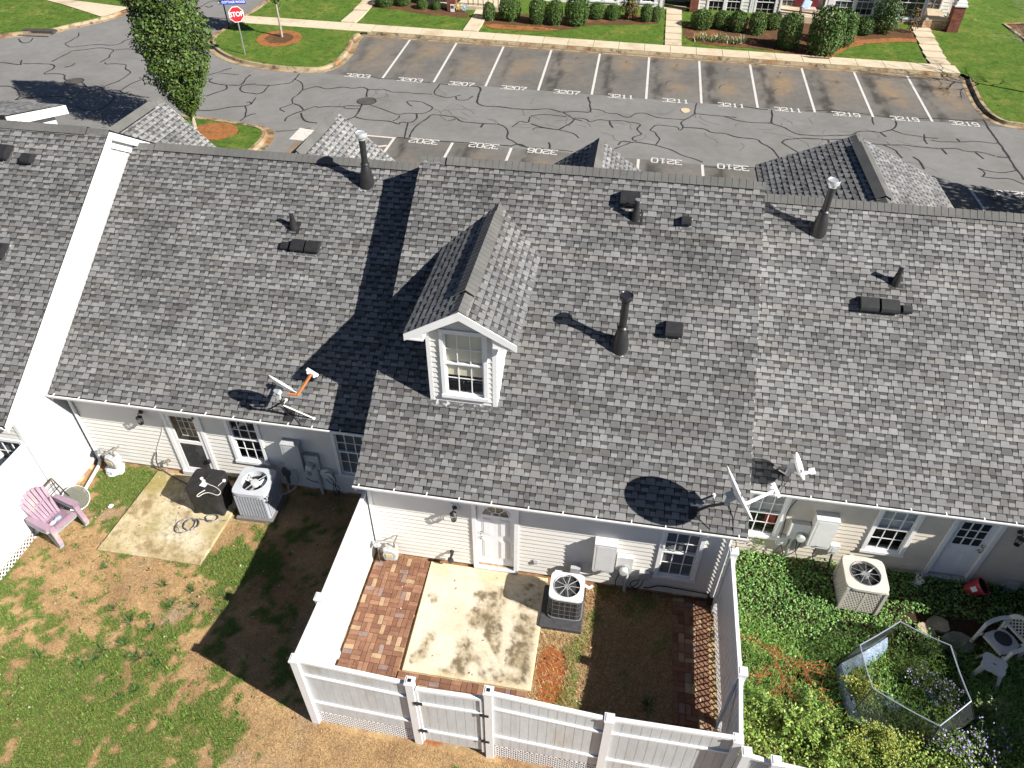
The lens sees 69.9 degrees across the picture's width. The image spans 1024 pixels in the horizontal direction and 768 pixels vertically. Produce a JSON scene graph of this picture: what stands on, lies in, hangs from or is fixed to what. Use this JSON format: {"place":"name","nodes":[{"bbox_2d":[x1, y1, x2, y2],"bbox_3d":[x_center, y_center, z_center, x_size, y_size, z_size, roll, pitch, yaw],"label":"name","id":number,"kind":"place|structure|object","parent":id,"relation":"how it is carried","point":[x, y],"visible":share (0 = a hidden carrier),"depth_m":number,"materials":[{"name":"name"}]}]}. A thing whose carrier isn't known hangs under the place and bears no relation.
{"place":"outdoors","nodes":[
{"label":"outdoors","id":0,"kind":"place"},
{"bbox_2d":[0,0,125,32],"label":"lawn","id":1,"kind":"structure","parent":0,"point":[17,15],"depth_m":44.60,"materials":[{"name":"plant"}]},
{"bbox_2d":[48,0,126,16],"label":"sidewalk","id":2,"kind":"structure","parent":0,"point":[101,10],"depth_m":45.49,"materials":[{"name":"concrete"}]},
{"bbox_2d":[182,117,261,149],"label":"lawn","id":3,"kind":"structure","parent":0,"point":[245,137],"depth_m":32.16,"materials":[{"name":"plant"}]},
{"bbox_2d":[119,0,217,128],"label":"columnar tree","id":4,"kind":"object","parent":3,"relation":"on","point":[150,14],"visible":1,"depth_m":29.89,"materials":[{"name":"green plant"}]},
{"bbox_2d":[196,122,238,139],"bbox_3d":[-13.252,-11.253,32.599,2.110,0.028,2.032,7,41,7],"label":"mulch ring","id":5,"kind":"object","parent":3,"relation":"on","point":[214,131],"visible":0.75,"depth_m":32.66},
{"bbox_2d":[0,467,708,767],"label":"grass","id":6,"kind":"structure","parent":0,"point":[95,657],"depth_m":14.02,"materials":[{"name":"plant"}]},
{"bbox_2d":[463,15,484,31],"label":"path","id":7,"kind":"structure","parent":0,"point":[475,23],"depth_m":44.11,"materials":[{"name":"concrete"}]},
{"bbox_2d":[0,461,1023,767],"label":"yard ground","id":8,"kind":"structure","parent":0,"point":[246,621],"depth_m":14.38,"materials":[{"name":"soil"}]},
{"bbox_2d":[0,443,57,580],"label":"privacy fence","id":9,"kind":"object","parent":8,"relation":"on","point":[21,473],"visible":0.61,"depth_m":15.62,"materials":[{"name":"white plastic"}]},
{"bbox_2d":[23,499,88,548],"bbox_3d":[-10.151,2.879,16.138,0.941,0.980,0.876,17,44,18],"label":"garden armchair","id":10,"kind":"object","parent":8,"relation":"on","point":[49,535],"visible":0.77,"depth_m":16.15,"materials":[{"name":"pink plastic"}]},
{"bbox_2d":[21,488,88,547],"bbox_3d":[-10.128,2.845,16.094,0.941,0.980,0.876,17,44,18],"label":"garden armchair","id":11,"kind":"object","parent":10,"relation":"on","point":[51,516],"visible":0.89,"depth_m":16.12,"materials":[{"name":"plastic"}]},
{"bbox_2d":[19,485,88,545],"bbox_3d":[-10.105,2.810,16.050,0.941,0.980,0.876,17,44,18],"label":"garden armchair","id":12,"kind":"object","parent":11,"relation":"on","point":[43,519],"visible":1,"depth_m":16.09,"materials":[{"name":"plastic"}]},
{"bbox_2d":[62,485,89,510],"bbox_3d":[-10.133,2.729,16.912,0.683,0.718,0.532,-4,41,-5],"label":"side table","id":13,"kind":"object","parent":8,"relation":"on","point":[80,494],"visible":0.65,"depth_m":16.88,"materials":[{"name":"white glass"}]},
{"bbox_2d":[97,471,236,565],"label":"patio slab","id":14,"kind":"structure","parent":8,"relation":"on","point":[154,515],"depth_m":16.46,"materials":[{"name":"concrete"}]},
{"bbox_2d":[185,468,232,515],"bbox_3d":[-6.885,2.453,16.717,0.788,0.832,0.713,5,41,5],"label":"covered grill","id":15,"kind":"object","parent":14,"relation":"on","point":[207,503],"visible":0.96,"depth_m":16.50,"materials":[{"name":"black fabric"}]},
{"bbox_2d":[232,467,287,523],"bbox_3d":[-5.771,2.513,16.682,0.910,0.930,0.910,7,41,7],"label":"air conditioner","id":16,"kind":"object","parent":8,"relation":"on","point":[256,492],"visible":1,"depth_m":16.49,"materials":[{"name":"grey paint"}]},
{"bbox_2d":[295,490,376,713],"bbox_3d":[-3.276,4.091,14.086,0.219,2.330,3.721,5,41,5],"label":"privacy fence","id":17,"kind":"object","parent":8,"relation":"on","point":[335,600],"visible":0.68,"depth_m":13.99,"materials":[{"name":"white plastic"}]},
{"bbox_2d":[337,554,526,698],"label":"brick paving","id":18,"kind":"structure","parent":8,"relation":"on","point":[371,615],"depth_m":14.66,"materials":[{"name":"brick"}]},
{"bbox_2d":[402,561,547,691],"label":"patio slab","id":19,"kind":"structure","parent":8,"relation":"on","point":[500,616],"depth_m":14.64,"materials":[{"name":"concrete"}]},
{"bbox_2d":[288,653,743,767],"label":"privacy fence","id":20,"kind":"object","parent":8,"relation":"on","point":[607,740],"visible":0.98,"depth_m":12.03,"materials":[{"name":"white plastic"}]},
{"bbox_2d":[539,570,592,633],"bbox_3d":[1.119,4.280,14.776,1.010,0.832,1.111,7,41,7],"label":"air conditioner","id":21,"kind":"object","parent":8,"relation":"on","point":[562,606],"visible":1,"depth_m":14.60,"materials":[{"name":"white paint"}]},
{"bbox_2d":[672,597,710,730],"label":"brick paving","id":22,"kind":"structure","parent":8,"relation":"on","point":[685,661],"depth_m":14.07,"materials":[{"name":"brick"}]},
{"bbox_2d":[711,547,747,734],"bbox_3d":[3.823,5.074,13.209,0.420,2.396,3.502,11,42,11],"label":"privacy fence","id":23,"kind":"object","parent":8,"relation":"on","point":[733,673],"visible":0.81,"depth_m":13.11,"materials":[{"name":"white plastic"}]},
{"bbox_2d":[732,746,804,767],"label":"privacy fence","id":24,"kind":"object","parent":8,"relation":"on","point":[747,757],"visible":1,"depth_m":11.11,"materials":[{"name":"white plastic"}]},
{"bbox_2d":[751,686,790,717],"bbox_3d":[4.674,5.858,13.230,0.699,0.495,0.522,22,45,23],"label":"leafy weed","id":25,"kind":"object","parent":8,"relation":"on","point":[770,701],"visible":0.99,"depth_m":13.23,"materials":[{"name":"green plant"}]},
{"bbox_2d":[779,702,822,742],"bbox_3d":[5.064,6.033,12.928,0.716,0.630,0.689,7,41,7],"label":"leafy weed","id":26,"kind":"object","parent":8,"relation":"on","point":[795,727],"visible":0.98,"depth_m":12.84,"materials":[{"name":"green plant"}]},
{"bbox_2d":[794,680,831,726],"bbox_3d":[5.402,5.880,13.198,0.519,0.512,0.880,28,48,28],"label":"leafy weed","id":27,"kind":"object","parent":8,"relation":"on","point":[809,704],"visible":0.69,"depth_m":13.22,"materials":[{"name":"green plant"}]},
{"bbox_2d":[803,723,851,767],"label":"leafy weed","id":28,"kind":"object","parent":8,"relation":"on","point":[835,745],"visible":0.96,"depth_m":12.67,"materials":[{"name":"green plant"}]},
{"bbox_2d":[812,548,889,616],"bbox_3d":[6.918,3.978,15.129,1.255,0.854,1.172,7,41,7],"label":"air conditioner","id":29,"kind":"object","parent":8,"relation":"on","point":[861,584],"visible":1,"depth_m":14.77,"materials":[{"name":"beige paint"}]},
{"bbox_2d":[838,722,876,765],"bbox_3d":[5.955,6.271,12.659,0.656,0.635,0.726,7,41,7],"label":"goldenrod","id":30,"kind":"object","parent":8,"relation":"on","point":[854,746],"visible":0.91,"depth_m":12.63,"materials":[{"name":"yellow plant"}]},
{"bbox_2d":[839,668,882,695],"bbox_3d":[6.313,5.544,13.370,0.560,0.802,0.725,-27,48,-28],"label":"goldenrod","id":31,"kind":"object","parent":8,"relation":"on","point":[856,682],"visible":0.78,"depth_m":13.27,"materials":[{"name":"yellow plant"}]},
{"bbox_2d":[720,547,1023,767],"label":"ground cover","id":32,"kind":"object","parent":8,"relation":"on","point":[811,592],"visible":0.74,"depth_m":14.60,"materials":[{"name":"green plant"}]},
{"bbox_2d":[862,718,890,742],"bbox_3d":[6.368,6.102,12.871,0.475,0.613,0.396,7,41,7],"label":"goldenrod","id":33,"kind":"object","parent":8,"relation":"on","point":[875,731],"visible":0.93,"depth_m":12.81,"materials":[{"name":"yellow plant"}]},
{"bbox_2d":[875,720,924,767],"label":"goldenrod","id":34,"kind":"object","parent":8,"relation":"on","point":[887,746],"visible":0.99,"depth_m":12.57,"materials":[{"name":"yellow plant"}]},
{"bbox_2d":[832,621,977,749],"bbox_3d":[7.348,5.395,13.553,2.520,0.801,2.402,7,41,7],"label":"popup enclosure","id":35,"kind":"object","parent":8,"relation":"on","point":[872,703],"visible":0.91,"depth_m":13.17,"materials":[{"name":"grey"}]},
{"bbox_2d":[905,657,940,693],"bbox_3d":[7.679,5.484,13.740,0.720,0.438,0.556,-32,50,-32],"label":"flowering clump","id":36,"kind":"object","parent":8,"relation":"on","point":[915,675],"visible":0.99,"depth_m":13.71,"materials":[{"name":"purple plant"}]},
{"bbox_2d":[916,635,942,659],"bbox_3d":[8.036,5.131,14.139,0.466,0.437,0.524,13,43,14],"label":"leafy weed","id":37,"kind":"object","parent":8,"relation":"on","point":[930,652],"visible":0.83,"depth_m":14.14,"materials":[{"name":"green plant"}]},
{"bbox_2d":[926,615,949,633],"bbox_3d":[8.585,4.849,14.767,0.408,0.075,0.368,7,41,7],"label":"stepping stone","id":38,"kind":"object","parent":8,"relation":"on","point":[938,624],"visible":1,"depth_m":14.73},
{"bbox_2d":[926,678,964,710],"bbox_3d":[7.971,5.696,13.402,0.647,0.552,0.659,-33,51,-32],"label":"flowering clump","id":39,"kind":"object","parent":8,"relation":"on","point":[944,696],"visible":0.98,"depth_m":13.40,"materials":[{"name":"purple plant"}]},
{"bbox_2d":[926,728,982,767],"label":"flowering clump","id":40,"kind":"object","parent":8,"relation":"on","point":[952,749],"visible":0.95,"depth_m":12.68,"materials":[{"name":"purple plant"}]},
{"bbox_2d":[941,631,974,654],"bbox_3d":[8.821,5.110,14.469,0.592,0.075,0.452,7,41,7],"label":"stepping stone","id":41,"kind":"object","parent":8,"relation":"on","point":[953,635],"visible":0.77,"depth_m":14.46,"materials":[{"name":"stone"}]},
{"bbox_2d":[963,577,988,596],"bbox_3d":[9.647,4.264,15.180,0.461,0.470,0.416,7,41,7],"label":"bucket","id":42,"kind":"object","parent":8,"relation":"on","point":[978,586],"visible":0.99,"depth_m":15.17,"materials":[{"name":"red plastic"}]},
{"bbox_2d":[964,717,1011,767],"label":"flowering clump","id":43,"kind":"object","parent":8,"relation":"on","point":[983,743],"visible":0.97,"depth_m":12.76,"materials":[{"name":"purple plant"}]},
{"bbox_2d":[969,652,1007,690],"bbox_3d":[9.055,5.401,13.871,0.490,0.384,0.490,27,48,27],"label":"side table","id":44,"kind":"object","parent":8,"relation":"on","point":[994,664],"visible":0.98,"depth_m":13.74,"materials":[{"name":"white plastic"}]},
{"bbox_2d":[972,692,1016,719],"bbox_3d":[8.586,5.830,13.226,0.707,0.587,0.407,7,41,7],"label":"leafy weed","id":45,"kind":"object","parent":8,"relation":"on","point":[990,710],"visible":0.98,"depth_m":13.16,"materials":[{"name":"green plant"}]},
{"bbox_2d":[969,614,1023,661],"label":"patio chair","id":46,"kind":"object","parent":8,"relation":"on","point":[999,648],"visible":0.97,"depth_m":14.07,"materials":[{"name":"white plastic"}]},
{"bbox_2d":[988,714,1023,757],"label":"leafy weed","id":47,"kind":"object","parent":8,"relation":"on","point":[1013,741],"visible":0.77,"depth_m":12.84,"materials":[{"name":"green plant"}]},
{"bbox_2d":[0,0,1023,192],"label":"road","id":48,"kind":"structure","parent":0,"point":[104,62],"depth_m":35.08,"materials":[{"name":"asphalt"}]},
{"bbox_2d":[0,0,1023,150],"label":"kerb","id":49,"kind":"structure","parent":48,"relation":"on","point":[266,138],"depth_m":40.31,"materials":[{"name":"concrete"}]},
{"bbox_2d":[19,28,56,35],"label":"storm drain","id":50,"kind":"object","parent":49,"relation":"on","point":[40,32],"visible":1,"depth_m":42.50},
{"bbox_2d":[231,16,960,73],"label":"sidewalk","id":51,"kind":"structure","parent":0,"point":[364,28],"depth_m":41.92,"materials":[{"name":"concrete"}]},
{"bbox_2d":[215,0,1023,122],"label":"lawn","id":52,"kind":"structure","parent":0,"point":[990,66],"depth_m":42.73,"materials":[{"name":"plant"}]},
{"bbox_2d":[221,0,245,53],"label":"stop sign","id":53,"kind":"object","parent":52,"relation":"on","point":[236,13],"visible":1,"depth_m":38.93,"materials":[{"name":"metal"}]},
{"bbox_2d":[256,30,301,46],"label":"mulch ring","id":54,"kind":"object","parent":52,"relation":"on","point":[261,40],"visible":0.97,"depth_m":41.96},
{"bbox_2d":[265,33,293,42],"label":"mulch ring","id":55,"kind":"object","parent":54,"relation":"on","point":[277,38],"visible":0.96,"depth_m":42.03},
{"bbox_2d":[372,1,468,17],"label":"mulch bed","id":56,"kind":"object","parent":52,"relation":"on","point":[411,6],"visible":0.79,"depth_m":45.90,"materials":[{"name":"soil"}]},
{"bbox_2d":[483,14,658,30],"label":"mulch bed","id":57,"kind":"object","parent":52,"relation":"on","point":[523,20],"visible":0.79,"depth_m":44.61,"materials":[{"name":"soil"}]},
{"bbox_2d":[498,0,521,21],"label":"round shrub","id":58,"kind":"object","parent":57,"relation":"on","point":[503,13],"visible":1,"depth_m":44.32,"materials":[{"name":"green plant"}]},
{"bbox_2d":[484,24,557,30],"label":"mulch bed","id":59,"kind":"object","parent":57,"relation":"on","point":[501,26],"visible":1,"depth_m":43.89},
{"bbox_2d":[529,0,546,24],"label":"round shrub","id":60,"kind":"object","parent":57,"relation":"on","point":[539,11],"visible":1,"depth_m":43.92,"materials":[{"name":"green plant"}]},
{"bbox_2d":[546,0,562,25],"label":"round shrub","id":61,"kind":"object","parent":57,"relation":"on","point":[557,15],"visible":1,"depth_m":43.86,"materials":[{"name":"green plant"}]},
{"bbox_2d":[564,0,589,26],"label":"round shrub","id":62,"kind":"object","parent":57,"relation":"on","point":[577,9],"visible":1,"depth_m":43.75,"materials":[{"name":"green plant"}]},
{"bbox_2d":[589,1,605,19],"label":"round shrub","id":63,"kind":"object","parent":57,"relation":"on","point":[601,13],"visible":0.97,"depth_m":44.70,"materials":[{"name":"green plant"}]},
{"bbox_2d":[620,0,638,19],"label":"leafy bush","id":64,"kind":"object","parent":57,"relation":"on","point":[630,11],"visible":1,"depth_m":44.59,"materials":[{"name":"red plant"}]},
{"bbox_2d":[665,9,681,45],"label":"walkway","id":65,"kind":"structure","parent":52,"relation":"on","point":[673,32],"depth_m":44.08,"materials":[{"name":"concrete"}]},
{"bbox_2d":[683,18,915,58],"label":"mulch bed","id":66,"kind":"object","parent":52,"relation":"on","point":[767,39],"visible":0.47,"depth_m":43.24,"materials":[{"name":"soil"}]},
{"bbox_2d":[690,8,713,29],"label":"round shrub","id":67,"kind":"object","parent":66,"relation":"on","point":[702,16],"visible":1,"depth_m":43.62,"materials":[{"name":"green plant"}]},
{"bbox_2d":[694,31,746,43],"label":"strappy plants","id":68,"kind":"object","parent":66,"relation":"on","point":[717,38],"visible":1,"depth_m":42.48,"materials":[{"name":"green plant"}]},
{"bbox_2d":[713,10,730,29],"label":"round shrub","id":69,"kind":"object","parent":66,"relation":"on","point":[719,19],"visible":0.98,"depth_m":43.71,"materials":[{"name":"green plant"}]},
{"bbox_2d":[728,9,748,32],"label":"round shrub","id":70,"kind":"object","parent":66,"relation":"on","point":[733,23],"visible":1,"depth_m":43.36,"materials":[{"name":"green plant"}]},
{"bbox_2d":[748,10,767,35],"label":"round shrub","id":71,"kind":"object","parent":66,"relation":"on","point":[754,24],"visible":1,"depth_m":43.06,"materials":[{"name":"green plant"}]},
{"bbox_2d":[763,12,781,30],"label":"round shrub","id":72,"kind":"object","parent":66,"relation":"on","point":[774,21],"visible":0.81,"depth_m":43.70,"materials":[{"name":"green plant"}]},
{"bbox_2d":[776,12,804,50],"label":"round shrub","id":73,"kind":"object","parent":66,"relation":"on","point":[786,24],"visible":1,"depth_m":41.14,"materials":[{"name":"green plant"}]},
{"bbox_2d":[805,4,847,56],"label":"round shrub","id":74,"kind":"object","parent":66,"relation":"on","point":[826,19],"visible":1,"depth_m":40.34,"materials":[{"name":"green plant"}]},
{"bbox_2d":[857,15,875,35],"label":"round shrub","id":75,"kind":"object","parent":66,"relation":"on","point":[868,31],"visible":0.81,"depth_m":43.15,"materials":[{"name":"green plant"}]},
{"bbox_2d":[871,0,910,34],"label":"leafy bush","id":76,"kind":"object","parent":66,"relation":"on","point":[883,12],"visible":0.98,"depth_m":42.98,"materials":[{"name":"green plant"}]},
{"bbox_2d":[827,38,917,57],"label":"mulch bed","id":77,"kind":"object","parent":52,"relation":"on","point":[863,42],"visible":0.97,"depth_m":42.82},
{"bbox_2d":[830,8,860,47],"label":"round shrub","id":78,"kind":"object","parent":77,"relation":"on","point":[852,21],"visible":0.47,"depth_m":41.52,"materials":[{"name":"green plant"}]},
{"bbox_2d":[911,25,950,64],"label":"steps","id":79,"kind":"structure","parent":52,"relation":"on","point":[932,51],"depth_m":42.26,"materials":[{"name":"concrete"}]},
{"bbox_2d":[285,128,1023,213],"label":"parking lot","id":80,"kind":"structure","parent":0,"point":[413,150],"depth_m":31.29,"materials":[{"name":"asphalt"}]},
{"bbox_2d":[327,33,1003,126],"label":"parking lot","id":81,"kind":"structure","parent":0,"point":[792,88],"depth_m":38.82,"materials":[{"name":"asphalt"}]},
{"bbox_2d":[715,604,1023,767],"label":"long grass","id":82,"kind":"structure","parent":0,"point":[903,691],"depth_m":13.72,"materials":[{"name":"plant"}]},
{"bbox_2d":[740,632,839,710],"bbox_3d":[5.118,5.383,13.626,1.951,0.553,1.152,16,43,17],"label":"red stemmed weed","id":83,"kind":"object","parent":82,"relation":"on","point":[774,653],"visible":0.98,"depth_m":13.64,"materials":[{"name":"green plant"}]},
{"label":"ground","id":84,"kind":"structure","parent":0,"visible":0},
{"bbox_2d":[0,96,215,494],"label":"row house","id":85,"kind":"structure","parent":84,"relation":"on","point":[59,185],"depth_m":16.47,"materials":[{"name":"concrete"}]},
{"bbox_2d":[0,435,35,463],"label":"window","id":86,"kind":"structure","parent":85,"relation":"in","point":[7,446],"depth_m":16.02,"materials":[{"name":"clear glass"}]},
{"bbox_2d":[46,110,419,495],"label":"row house","id":87,"kind":"structure","parent":84,"relation":"on","point":[222,284],"depth_m":16.60,"materials":[{"name":"concrete"}]},
{"bbox_2d":[97,445,122,468],"bbox_3d":[-9.606,1.810,17.578,0.508,0.808,0.340,12,42,13],"label":"gas meter","id":88,"kind":"object","parent":87,"relation":"attached to","point":[112,459],"visible":1,"depth_m":17.39,"materials":[{"name":"metal"}]},
{"bbox_2d":[163,413,213,469],"bbox_3d":[-7.451,1.354,17.028,0.770,1.885,0.200,7,41,7],"label":"storm door","id":89,"kind":"structure","parent":87,"relation":"in","point":[190,444],"depth_m":17.02,"materials":[{"name":"white glass"}]},
{"bbox_2d":[222,420,270,466],"bbox_3d":[-6.001,1.227,16.703,0.834,1.460,0.324,7,41,7],"label":"window","id":90,"kind":"structure","parent":87,"relation":"in","point":[245,438],"depth_m":16.82,"materials":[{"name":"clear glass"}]},
{"bbox_2d":[268,368,318,426],"bbox_3d":[-4.534,0.270,15.023,1.214,1.437,0.605,13,43,14],"label":"satellite dish","id":91,"kind":"object","parent":87,"relation":"on","point":[289,411],"visible":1,"depth_m":14.70,"materials":[{"name":"white metal"}]},
{"bbox_2d":[330,434,362,477],"bbox_3d":[-3.559,1.563,16.339,0.834,1.460,0.152,7,41,7],"label":"window","id":92,"kind":"structure","parent":87,"relation":"in","point":[346,449],"depth_m":16.32,"materials":[{"name":"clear glass"}]},
{"bbox_2d":[427,0,500,11],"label":"row house","id":93,"kind":"structure","parent":84,"relation":"on","point":[475,4],"depth_m":46.23,"materials":[{"name":"brick"}]},
{"bbox_2d":[352,138,765,604],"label":"row house","id":94,"kind":"structure","parent":84,"relation":"on","point":[565,379],"depth_m":14.39,"materials":[{"name":"concrete"}]},
{"bbox_2d":[373,535,398,561],"bbox_3d":[-2.673,3.570,15.621,0.507,0.807,0.320,4,41,4],"label":"gas meter","id":95,"kind":"object","parent":94,"relation":"attached to","point":[390,551],"visible":1,"depth_m":15.44,"materials":[{"name":"metal"}]},
{"bbox_2d":[438,328,488,402],"bbox_3d":[-0.873,-0.414,13.777,0.924,1.640,0.324,7,41,7],"label":"window","id":96,"kind":"structure","parent":94,"relation":"in","point":[463,354],"depth_m":13.69,"materials":[{"name":"white glass"}]},
{"bbox_2d":[476,505,513,566],"bbox_3d":[-0.331,3.108,15.002,0.770,2.015,0.115,7,41,7],"label":"door","id":97,"kind":"structure","parent":94,"relation":"in","point":[495,526],"depth_m":15.01,"materials":[{"name":"white paint"}]},
{"bbox_2d":[652,531,706,582],"bbox_3d":[3.284,3.348,14.397,0.844,1.560,0.152,7,41,7],"label":"window","id":98,"kind":"structure","parent":94,"relation":"in","point":[679,555],"depth_m":14.46,"materials":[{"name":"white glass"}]},
{"bbox_2d":[688,466,780,548],"bbox_3d":[3.837,2.248,12.989,0.832,2.246,1.309,-30,50,-30],"label":"satellite dish","id":99,"kind":"object","parent":94,"relation":"attached to","point":[694,510],"visible":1,"depth_m":12.41,"materials":[{"name":"white metal"}]},
{"bbox_2d":[546,0,698,12],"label":"row house","id":100,"kind":"structure","parent":84,"relation":"on","point":[692,7],"depth_m":46.51,"materials":[{"name":"brick"}]},
{"bbox_2d":[698,0,968,32],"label":"row house","id":101,"kind":"structure","parent":84,"relation":"on","point":[935,14],"depth_m":45.30,"materials":[{"name":"brick"}]},
{"bbox_2d":[753,0,777,12],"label":"window","id":102,"kind":"structure","parent":101,"relation":"in","point":[763,5],"depth_m":45.84,"materials":[{"name":"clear glass"}]},
{"bbox_2d":[854,0,876,17],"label":"window","id":103,"kind":"structure","parent":101,"relation":"in","point":[865,7],"depth_m":45.35,"materials":[{"name":"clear glass"}]},
{"bbox_2d":[894,0,927,19],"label":"window","id":104,"kind":"structure","parent":101,"relation":"in","point":[912,4],"depth_m":44.33,"materials":[{"name":"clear glass"}]},
{"bbox_2d":[731,134,1023,592],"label":"row house","id":105,"kind":"structure","parent":84,"relation":"on","point":[889,400],"depth_m":15.01,"materials":[{"name":"concrete"}]},
{"bbox_2d":[748,494,791,539],"bbox_3d":[5.273,2.637,15.361,0.874,1.490,0.324,7,41,7],"label":"window","id":106,"kind":"structure","parent":105,"relation":"in","point":[770,512],"depth_m":15.33,"materials":[{"name":"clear glass"}]},
{"bbox_2d":[772,452,815,498],"bbox_3d":[5.407,1.745,14.078,0.698,1.056,0.585,7,41,7],"label":"satellite dish","id":107,"kind":"object","parent":105,"relation":"on","point":[784,473],"visible":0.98,"depth_m":13.97,"materials":[{"name":"white metal"}]},
{"bbox_2d":[859,510,925,557],"bbox_3d":[7.798,2.938,15.062,0.874,1.480,0.324,7,41,7],"label":"window","id":108,"kind":"structure","parent":105,"relation":"in","point":[889,528],"depth_m":15.08,"materials":[{"name":"white glass"}]},
{"bbox_2d":[929,521,999,575],"bbox_3d":[9.233,3.361,15.008,0.770,1.810,0.115,7,41,7],"label":"door","id":109,"kind":"structure","parent":105,"relation":"in","point":[968,540],"depth_m":15.01,"materials":[{"name":"white paint"}]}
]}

